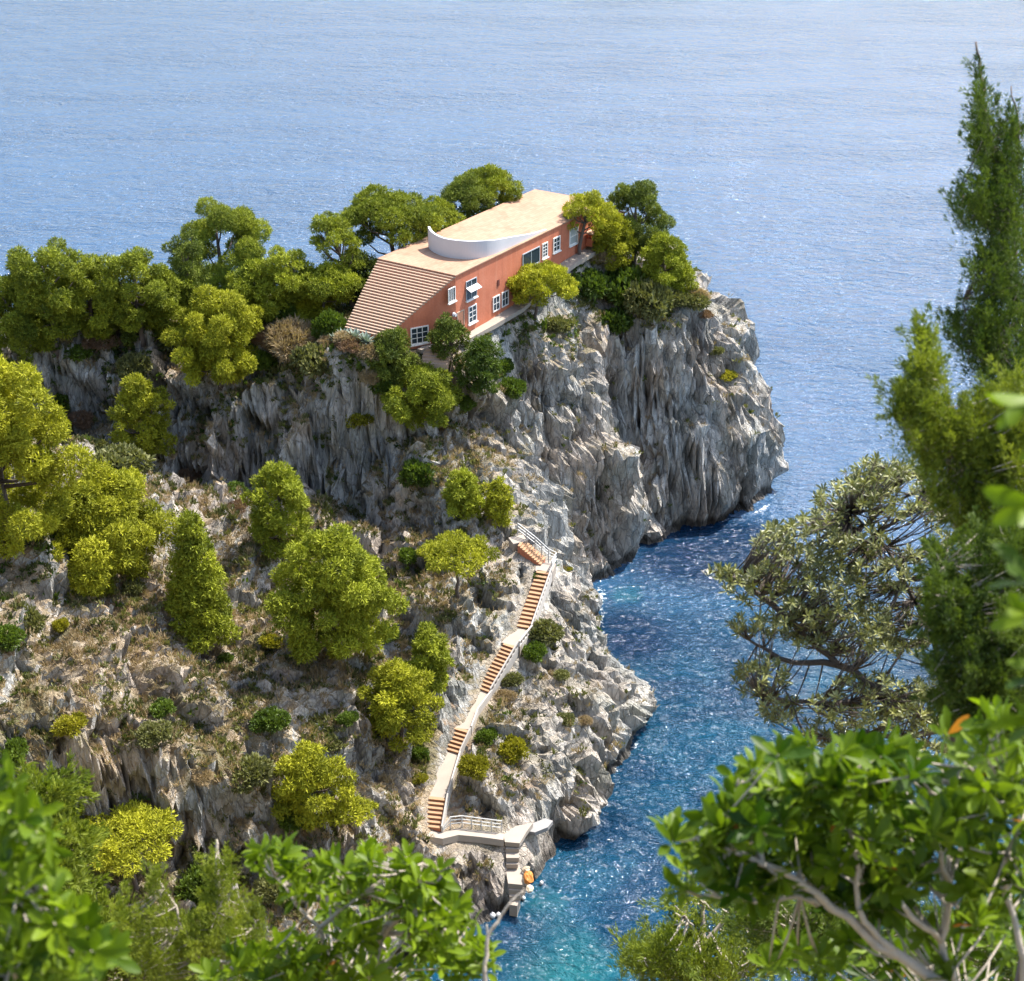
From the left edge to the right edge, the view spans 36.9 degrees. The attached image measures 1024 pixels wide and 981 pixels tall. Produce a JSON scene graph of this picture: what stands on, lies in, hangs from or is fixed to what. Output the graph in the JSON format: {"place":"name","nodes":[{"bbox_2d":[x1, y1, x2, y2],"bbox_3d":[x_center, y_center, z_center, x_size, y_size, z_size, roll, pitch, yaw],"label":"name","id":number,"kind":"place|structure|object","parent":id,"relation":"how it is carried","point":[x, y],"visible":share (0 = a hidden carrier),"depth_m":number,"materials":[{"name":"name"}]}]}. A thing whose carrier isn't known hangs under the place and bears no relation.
{"place":"outdoors","nodes":[
{"label":"outdoors","id":0,"kind":"place"},
{"bbox_2d":[0,244,788,980],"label":"headland","id":1,"kind":"structure","parent":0,"point":[670,402],"depth_m":154.61,"materials":[{"name":"stone"}]},
{"bbox_2d":[0,623,26,651],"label":"shrub","id":2,"kind":"object","parent":1,"relation":"on","point":[10,636],"visible":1,"depth_m":113.91,"materials":[{"name":"green plant"}]},
{"bbox_2d":[0,734,29,767],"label":"shrub","id":3,"kind":"object","parent":1,"relation":"on","point":[18,747],"visible":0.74,"depth_m":111.87,"materials":[{"name":"green plant"}]},
{"bbox_2d":[0,272,57,363],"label":"pine tree","id":4,"kind":"object","parent":1,"relation":"on","point":[7,307],"visible":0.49,"depth_m":159.84,"materials":[{"name":"green plant"}]},
{"bbox_2d":[23,604,45,639],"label":"shrub","id":5,"kind":"object","parent":1,"relation":"on","point":[35,618],"visible":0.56,"depth_m":118.54,"materials":[{"name":"green plant"}]},
{"bbox_2d":[0,353,93,560],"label":"pine tree","id":6,"kind":"object","parent":1,"relation":"on","point":[39,466],"visible":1,"depth_m":120.16,"materials":[{"name":"green plant"}]},
{"bbox_2d":[4,236,93,358],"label":"pine tree","id":7,"kind":"object","parent":1,"relation":"on","point":[24,268],"visible":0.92,"depth_m":157.66,"materials":[{"name":"green plant"}]},
{"bbox_2d":[49,711,87,738],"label":"shrub","id":8,"kind":"object","parent":1,"relation":"on","point":[62,725],"visible":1,"depth_m":113.85,"materials":[{"name":"yellow plant"}]},
{"bbox_2d":[63,344,93,361],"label":"shrub","id":9,"kind":"object","parent":1,"relation":"on","point":[75,353],"visible":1,"depth_m":163.20,"materials":[{"name":"green plant"}]},
{"bbox_2d":[67,408,93,429],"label":"shrub","id":10,"kind":"object","parent":1,"relation":"on","point":[79,422],"visible":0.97,"depth_m":165.34,"materials":[{"name":"brown plant"}]},
{"bbox_2d":[48,250,122,353],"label":"pine tree","id":11,"kind":"object","parent":1,"relation":"on","point":[94,264],"visible":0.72,"depth_m":160.90,"materials":[{"name":"green plant"}]},
{"bbox_2d":[80,334,121,351],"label":"shrub","id":12,"kind":"object","parent":1,"relation":"on","point":[91,343],"visible":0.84,"depth_m":163.88,"materials":[{"name":"brown plant"}]},
{"bbox_2d":[39,456,178,600],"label":"pine tree","id":13,"kind":"object","parent":1,"relation":"on","point":[106,526],"visible":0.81,"depth_m":127.29,"materials":[{"name":"green plant"}]},
{"bbox_2d":[81,283,142,350],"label":"pine tree","id":14,"kind":"object","parent":1,"relation":"on","point":[126,338],"visible":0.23,"depth_m":163.90,"materials":[{"name":"green plant"}]},
{"bbox_2d":[88,441,155,473],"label":"shrub","id":15,"kind":"object","parent":1,"relation":"on","point":[123,455],"visible":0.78,"depth_m":148.63,"materials":[{"name":"green plant"}]},
{"bbox_2d":[91,245,172,346],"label":"pine tree","id":16,"kind":"object","parent":1,"relation":"on","point":[134,263],"visible":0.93,"depth_m":160.60,"materials":[{"name":"green plant"}]},
{"bbox_2d":[84,799,183,898],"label":"pine tree","id":17,"kind":"object","parent":1,"relation":"on","point":[133,827],"visible":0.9,"depth_m":115.57,"materials":[{"name":"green plant"}]},
{"bbox_2d":[115,350,153,378],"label":"shrub","id":18,"kind":"object","parent":1,"relation":"on","point":[125,365],"visible":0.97,"depth_m":162.42,"materials":[{"name":"green plant"}]},
{"bbox_2d":[106,371,177,456],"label":"pine tree","id":19,"kind":"object","parent":1,"relation":"on","point":[136,397],"visible":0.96,"depth_m":159.06,"materials":[{"name":"green plant"}]},
{"bbox_2d":[135,718,173,748],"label":"shrub","id":20,"kind":"object","parent":1,"relation":"on","point":[153,735],"visible":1,"depth_m":117.31,"materials":[{"name":"green plant"}]},
{"bbox_2d":[149,696,176,718],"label":"shrub","id":21,"kind":"object","parent":1,"relation":"on","point":[162,705],"visible":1,"depth_m":120.95,"materials":[{"name":"green plant"}]},
{"bbox_2d":[123,268,206,338],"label":"pine tree","id":22,"kind":"object","parent":1,"relation":"on","point":[175,301],"visible":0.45,"depth_m":163.68,"materials":[{"name":"green plant"}]},
{"bbox_2d":[160,228,212,307],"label":"pine tree","id":23,"kind":"object","parent":1,"relation":"on","point":[185,264],"visible":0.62,"depth_m":165.78,"materials":[{"name":"green plant"}]},
{"bbox_2d":[162,508,242,658],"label":"pine tree","id":24,"kind":"object","parent":1,"relation":"on","point":[195,584],"visible":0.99,"depth_m":129.71,"materials":[{"name":"green plant"}]},
{"bbox_2d":[173,859,234,906],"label":"shrub","id":25,"kind":"object","parent":1,"relation":"on","point":[191,881],"visible":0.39,"depth_m":118.67,"materials":[{"name":"green plant"}]},
{"bbox_2d":[158,283,264,390],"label":"pine tree","id":26,"kind":"object","parent":1,"relation":"on","point":[221,316],"visible":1,"depth_m":158.90,"materials":[{"name":"green plant"}]},
{"bbox_2d":[171,196,272,291],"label":"pine tree","id":27,"kind":"object","parent":1,"relation":"on","point":[244,226],"visible":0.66,"depth_m":250.29,"materials":[{"name":"green plant"}]},
{"bbox_2d":[230,751,274,794],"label":"shrub","id":28,"kind":"object","parent":1,"relation":"on","point":[260,768],"visible":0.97,"depth_m":121.31,"materials":[{"name":"green plant"}]},
{"bbox_2d":[224,257,294,327],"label":"pine tree","id":29,"kind":"object","parent":1,"relation":"on","point":[246,280],"visible":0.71,"depth_m":164.19,"materials":[{"name":"green plant"}]},
{"bbox_2d":[249,349,278,371],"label":"shrub","id":30,"kind":"object","parent":1,"relation":"on","point":[265,359],"visible":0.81,"depth_m":163.55,"materials":[{"name":"green plant"}]},
{"bbox_2d":[248,704,291,735],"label":"shrub","id":31,"kind":"object","parent":1,"relation":"on","point":[272,721],"visible":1,"depth_m":124.49,"materials":[{"name":"green plant"}]},
{"bbox_2d":[253,875,289,906],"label":"shrub","id":32,"kind":"object","parent":1,"relation":"on","point":[260,885],"visible":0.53,"depth_m":119.78,"materials":[{"name":"green plant"}]},
{"bbox_2d":[239,458,316,561],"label":"pine tree","id":33,"kind":"object","parent":1,"relation":"on","point":[279,478],"visible":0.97,"depth_m":143.17,"materials":[{"name":"green plant"}]},
{"bbox_2d":[260,244,314,312],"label":"pine tree","id":34,"kind":"object","parent":1,"relation":"on","point":[279,261],"visible":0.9,"depth_m":163.89,"materials":[{"name":"green plant"}]},
{"bbox_2d":[263,315,317,365],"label":"shrub","id":35,"kind":"object","parent":1,"relation":"on","point":[294,329],"visible":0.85,"depth_m":162.25,"materials":[{"name":"brown plant"}]},
{"bbox_2d":[274,802,320,833],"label":"shrub","id":36,"kind":"object","parent":1,"relation":"on","point":[287,824],"visible":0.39,"depth_m":122.86,"materials":[{"name":"green plant"}]},
{"bbox_2d":[288,341,332,379],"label":"shrub","id":37,"kind":"object","parent":1,"relation":"on","point":[304,361],"visible":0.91,"depth_m":160.02,"materials":[{"name":"green plant"}]},
{"bbox_2d":[269,739,358,832],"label":"pine tree","id":38,"kind":"object","parent":1,"relation":"on","point":[299,764],"visible":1,"depth_m":121.86,"materials":[{"name":"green plant"}]},
{"bbox_2d":[288,294,341,327],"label":"pine tree","id":39,"kind":"object","parent":1,"relation":"on","point":[306,308],"visible":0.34,"depth_m":167.00,"materials":[{"name":"green plant"}]},
{"bbox_2d":[284,261,362,308],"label":"pine tree","id":40,"kind":"object","parent":1,"relation":"on","point":[340,286],"visible":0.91,"depth_m":164.11,"materials":[{"name":"green plant"}]},
{"bbox_2d":[310,307,346,339],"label":"shrub","id":41,"kind":"object","parent":1,"relation":"on","point":[327,321],"visible":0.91,"depth_m":161.87,"materials":[{"name":"green plant"}]},
{"bbox_2d":[263,522,410,664],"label":"pine tree","id":42,"kind":"object","parent":1,"relation":"on","point":[329,594],"visible":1,"depth_m":127.65,"materials":[{"name":"green plant"}]},
{"bbox_2d":[307,210,366,307],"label":"pine tree","id":43,"kind":"object","parent":1,"relation":"on","point":[331,225],"visible":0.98,"depth_m":165.10,"materials":[{"name":"green plant"}]},
{"bbox_2d":[330,791,378,841],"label":"pine tree","id":44,"kind":"object","parent":1,"relation":"on","point":[353,807],"visible":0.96,"depth_m":123.01,"materials":[{"name":"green plant"}]},
{"bbox_2d":[345,412,374,428],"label":"shrub","id":45,"kind":"object","parent":1,"relation":"on","point":[360,418],"visible":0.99,"depth_m":159.95,"materials":[{"name":"green plant"}]},
{"bbox_2d":[344,248,378,305],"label":"pine tree","id":46,"kind":"object","parent":1,"relation":"on","point":[365,272],"visible":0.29,"depth_m":167.86,"materials":[{"name":"green plant"}]},
{"bbox_2d":[0,255,751,944],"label":"brow scrub","id":47,"kind":"object","parent":1,"relation":"on","point":[358,367],"visible":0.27,"depth_m":161.04,"materials":[{"name":"plant"}]},
{"bbox_2d":[0,256,774,980],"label":"dry grass","id":48,"kind":"structure","parent":1,"relation":"on","point":[80,652],"depth_m":131.41,"materials":[{"name":"beige plant"}]},
{"bbox_2d":[0,250,779,980],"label":"green scrub","id":49,"kind":"object","parent":1,"relation":"on","point":[246,556],"visible":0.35,"depth_m":134.94,"materials":[{"name":"green plant"}]},
{"bbox_2d":[334,182,447,254],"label":"pine tree","id":50,"kind":"object","parent":1,"relation":"on","point":[389,211],"visible":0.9,"depth_m":170.19,"materials":[{"name":"green plant"}]},
{"bbox_2d":[364,325,419,383],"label":"pine tree","id":51,"kind":"object","parent":1,"relation":"on","point":[395,340],"visible":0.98,"depth_m":157.43,"materials":[{"name":"green plant"}]},
{"bbox_2d":[355,656,444,752],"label":"pine tree","id":52,"kind":"object","parent":1,"relation":"on","point":[399,688],"visible":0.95,"depth_m":129.04,"materials":[{"name":"green plant"}]},
{"bbox_2d":[396,456,436,489],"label":"shrub","id":53,"kind":"object","parent":1,"relation":"on","point":[408,474],"visible":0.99,"depth_m":156.18,"materials":[{"name":"green plant"}]},
{"bbox_2d":[378,360,464,431],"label":"pine tree","id":54,"kind":"object","parent":1,"relation":"on","point":[437,393],"visible":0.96,"depth_m":157.25,"materials":[{"name":"green plant"}]},
{"bbox_2d":[403,620,455,695],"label":"pine tree","id":55,"kind":"object","parent":1,"relation":"on","point":[432,649],"visible":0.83,"depth_m":132.88,"materials":[{"name":"green plant"}]},
{"bbox_2d":[421,348,450,369],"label":"garden steps","id":56,"kind":"structure","parent":1,"relation":"on","point":[428,356],"depth_m":160.00,"materials":[{"name":"grey stone"}]},
{"bbox_2d":[426,194,465,232],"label":"pine tree","id":57,"kind":"object","parent":1,"relation":"on","point":[451,212],"visible":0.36,"depth_m":176.72,"materials":[{"name":"green plant"}]},
{"bbox_2d":[425,311,470,381],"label":"pine tree","id":58,"kind":"object","parent":1,"relation":"on","point":[448,331],"visible":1,"depth_m":159.24,"materials":[{"name":"green plant"}]},
{"bbox_2d":[415,528,500,600],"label":"pine tree","id":59,"kind":"object","parent":1,"relation":"on","point":[439,550],"visible":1,"depth_m":140.51,"materials":[{"name":"green plant"}]},
{"bbox_2d":[440,467,486,520],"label":"pine tree","id":60,"kind":"object","parent":1,"relation":"on","point":[462,486],"visible":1,"depth_m":151.36,"materials":[{"name":"green plant"}]},
{"bbox_2d":[427,815,503,845],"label":"ledge walk","id":61,"kind":"structure","parent":1,"relation":"on","point":[467,835],"depth_m":129.44,"materials":[{"name":"concrete"}]},
{"bbox_2d":[440,171,498,219],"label":"pine tree","id":62,"kind":"object","parent":1,"relation":"on","point":[462,188],"visible":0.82,"depth_m":181.37,"materials":[{"name":"green plant"}]},
{"bbox_2d":[456,752,489,780],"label":"shrub","id":63,"kind":"object","parent":1,"relation":"on","point":[468,764],"visible":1,"depth_m":130.57,"materials":[{"name":"yellow plant"}]},
{"bbox_2d":[451,334,505,400],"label":"pine tree","id":64,"kind":"object","parent":1,"relation":"on","point":[481,367],"visible":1,"depth_m":159.22,"materials":[{"name":"green plant"}]},
{"bbox_2d":[345,189,625,348],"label":"villa","id":65,"kind":"object","parent":1,"relation":"on","point":[463,271],"visible":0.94,"depth_m":165.19,"materials":[{"name":"red paint"}]},
{"bbox_2d":[410,325,430,346],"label":"window","id":66,"kind":"structure","parent":65,"relation":"in","point":[418,334],"depth_m":161.06,"materials":[{"name":"white glass"}]},
{"bbox_2d":[473,727,498,746],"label":"shrub","id":67,"kind":"object","parent":1,"relation":"on","point":[491,733],"visible":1,"depth_m":135.40,"materials":[{"name":"green plant"}]},
{"bbox_2d":[427,523,556,832],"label":"cliff stairway","id":68,"kind":"object","parent":1,"relation":"on","point":[509,653],"visible":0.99,"depth_m":141.62,"materials":[{"name":"concrete"}]},
{"bbox_2d":[459,163,524,212],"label":"pine tree","id":69,"kind":"object","parent":1,"relation":"on","point":[492,177],"visible":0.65,"depth_m":184.04,"materials":[{"name":"green plant"}]},
{"bbox_2d":[480,475,515,529],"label":"pine tree","id":70,"kind":"object","parent":1,"relation":"on","point":[496,490],"visible":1,"depth_m":151.90,"materials":[{"name":"green plant"}]},
{"bbox_2d":[417,246,598,353],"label":"path","id":71,"kind":"structure","parent":1,"relation":"on","point":[515,310],"depth_m":169.98,"materials":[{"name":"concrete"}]},
{"bbox_2d":[498,375,527,399],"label":"shrub","id":72,"kind":"object","parent":1,"relation":"on","point":[516,387],"visible":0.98,"depth_m":165.64,"materials":[{"name":"green plant"}]},
{"bbox_2d":[498,732,530,765],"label":"shrub","id":73,"kind":"object","parent":1,"relation":"on","point":[511,743],"visible":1,"depth_m":134.05,"materials":[{"name":"yellow plant"}]},
{"bbox_2d":[504,818,552,916],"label":"landing steps","id":74,"kind":"structure","parent":1,"relation":"on","point":[514,837],"depth_m":129.62,"materials":[{"name":"concrete"}]},
{"bbox_2d":[521,640,547,663],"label":"shrub","id":75,"kind":"object","parent":1,"relation":"on","point":[534,649],"visible":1,"depth_m":142.76,"materials":[{"name":"green plant"}]},
{"bbox_2d":[506,259,579,321],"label":"pine tree","id":76,"kind":"object","parent":1,"relation":"on","point":[535,278],"visible":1,"depth_m":168.73,"materials":[{"name":"green plant"}]},
{"bbox_2d":[526,617,564,646],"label":"shrub","id":77,"kind":"object","parent":1,"relation":"on","point":[539,630],"visible":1,"depth_m":144.57,"materials":[{"name":"green plant"}]},
{"bbox_2d":[546,315,570,333],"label":"shrub","id":78,"kind":"object","parent":1,"relation":"on","point":[557,323],"visible":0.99,"depth_m":174.20,"materials":[{"name":"green plant"}]},
{"bbox_2d":[560,189,617,254],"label":"pine tree","id":79,"kind":"object","parent":1,"relation":"on","point":[596,204],"visible":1,"depth_m":177.06,"materials":[{"name":"green plant"}]},
{"bbox_2d":[577,266,613,300],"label":"shrub","id":80,"kind":"object","parent":1,"relation":"on","point":[595,284],"visible":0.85,"depth_m":179.80,"materials":[{"name":"green plant"}]},
{"bbox_2d":[589,211,637,271],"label":"pine tree","id":81,"kind":"object","parent":1,"relation":"on","point":[617,231],"visible":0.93,"depth_m":181.10,"materials":[{"name":"green plant"}]},
{"bbox_2d":[601,306,635,334],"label":"shrub","id":82,"kind":"object","parent":1,"relation":"on","point":[615,316],"visible":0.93,"depth_m":180.53,"materials":[{"name":"green plant"}]},
{"bbox_2d":[605,264,651,311],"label":"shrub","id":83,"kind":"object","parent":1,"relation":"on","point":[621,275],"visible":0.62,"depth_m":181.59,"materials":[{"name":"green plant"}]},
{"bbox_2d":[606,178,676,264],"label":"pine tree","id":84,"kind":"object","parent":1,"relation":"on","point":[639,195],"visible":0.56,"depth_m":184.49,"materials":[{"name":"green plant"}]},
{"bbox_2d":[622,276,675,322],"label":"shrub","id":85,"kind":"object","parent":1,"relation":"on","point":[661,304],"visible":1,"depth_m":179.30,"materials":[{"name":"green plant"}]},
{"bbox_2d":[639,230,690,290],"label":"pine tree","id":86,"kind":"object","parent":1,"relation":"on","point":[659,253],"visible":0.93,"depth_m":180.60,"materials":[{"name":"green plant"}]},
{"bbox_2d":[665,260,699,293],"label":"pine tree","id":87,"kind":"object","parent":1,"relation":"on","point":[688,279],"visible":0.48,"depth_m":183.62,"materials":[{"name":"green plant"}]},
{"bbox_2d":[681,292,711,311],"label":"shrub","id":88,"kind":"object","parent":1,"relation":"on","point":[703,303],"visible":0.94,"depth_m":183.17,"materials":[{"name":"green plant"}]},
{"bbox_2d":[0,0,1023,980],"bbox_3d":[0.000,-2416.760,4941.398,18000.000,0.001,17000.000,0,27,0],"label":"sea","id":89,"kind":"structure","parent":0,"point":[798,162],"depth_m":342.02,"materials":[{"name":"liquid"}]},
{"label":"hillside","id":90,"kind":"structure","parent":0,"visible":0},
{"bbox_2d":[0,749,140,980],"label":"broadleaf shrub","id":91,"kind":"object","parent":90,"relation":"on","point":[65,940],"visible":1,"depth_m":2.52,"materials":[{"name":"green plant"}]},
{"bbox_2d":[0,749,277,980],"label":"bush","id":92,"kind":"object","parent":90,"relation":"on","point":[49,787],"visible":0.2,"depth_m":8.77,"materials":[{"name":"green plant"}]},
{"bbox_2d":[106,839,273,980],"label":"juniper bush","id":93,"kind":"object","parent":90,"relation":"on","point":[212,901],"visible":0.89,"depth_m":5.93,"materials":[{"name":"green plant"}]},
{"bbox_2d":[188,831,505,980],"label":"broadleaf shrub","id":94,"kind":"object","parent":90,"relation":"on","point":[434,915],"visible":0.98,"depth_m":4.10,"materials":[{"name":"green plant"}]},
{"bbox_2d":[482,890,523,980],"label":"dead twig","id":95,"kind":"object","parent":90,"relation":"on","point":[486,948],"visible":1,"depth_m":3.90,"materials":[{"name":"grey wood"}]},
{"bbox_2d":[607,878,828,980],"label":"twiggy pine","id":96,"kind":"object","parent":90,"relation":"on","point":[654,956],"visible":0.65,"depth_m":13.69,"materials":[{"name":"green plant"}]},
{"bbox_2d":[647,695,1023,980],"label":"broadleaf shrub","id":97,"kind":"object","parent":90,"relation":"on","point":[775,800],"visible":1,"depth_m":3.26,"materials":[{"name":"green plant"}]},
{"bbox_2d":[701,451,1023,842],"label":"pittosporum tree","id":98,"kind":"object","parent":90,"relation":"on","point":[843,533],"visible":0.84,"depth_m":9.75,"materials":[{"name":"green plant"}]},
{"bbox_2d":[718,891,1023,980],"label":"pine bush","id":99,"kind":"object","parent":90,"relation":"on","point":[818,924],"visible":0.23,"depth_m":7.72,"materials":[{"name":"green plant"}]},
{"bbox_2d":[865,300,1023,548],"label":"juniper bush","id":100,"kind":"object","parent":90,"relation":"on","point":[977,452],"visible":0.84,"depth_m":5.08,"materials":[{"name":"green plant"}]},
{"bbox_2d":[903,503,1023,756],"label":"juniper bush","id":101,"kind":"object","parent":90,"relation":"on","point":[953,608],"visible":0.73,"depth_m":4.61,"materials":[{"name":"green plant"}]},
{"bbox_2d":[931,41,1023,980],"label":"juniper tree","id":102,"kind":"object","parent":90,"relation":"on","point":[991,209],"visible":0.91,"depth_m":6.00,"materials":[{"name":"green plant"}]},
{"bbox_2d":[982,393,1023,744],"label":"broadleaf branch","id":103,"kind":"object","parent":90,"relation":"on","point":[1012,500],"visible":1,"depth_m":1.80,"materials":[{"name":"green plant"}]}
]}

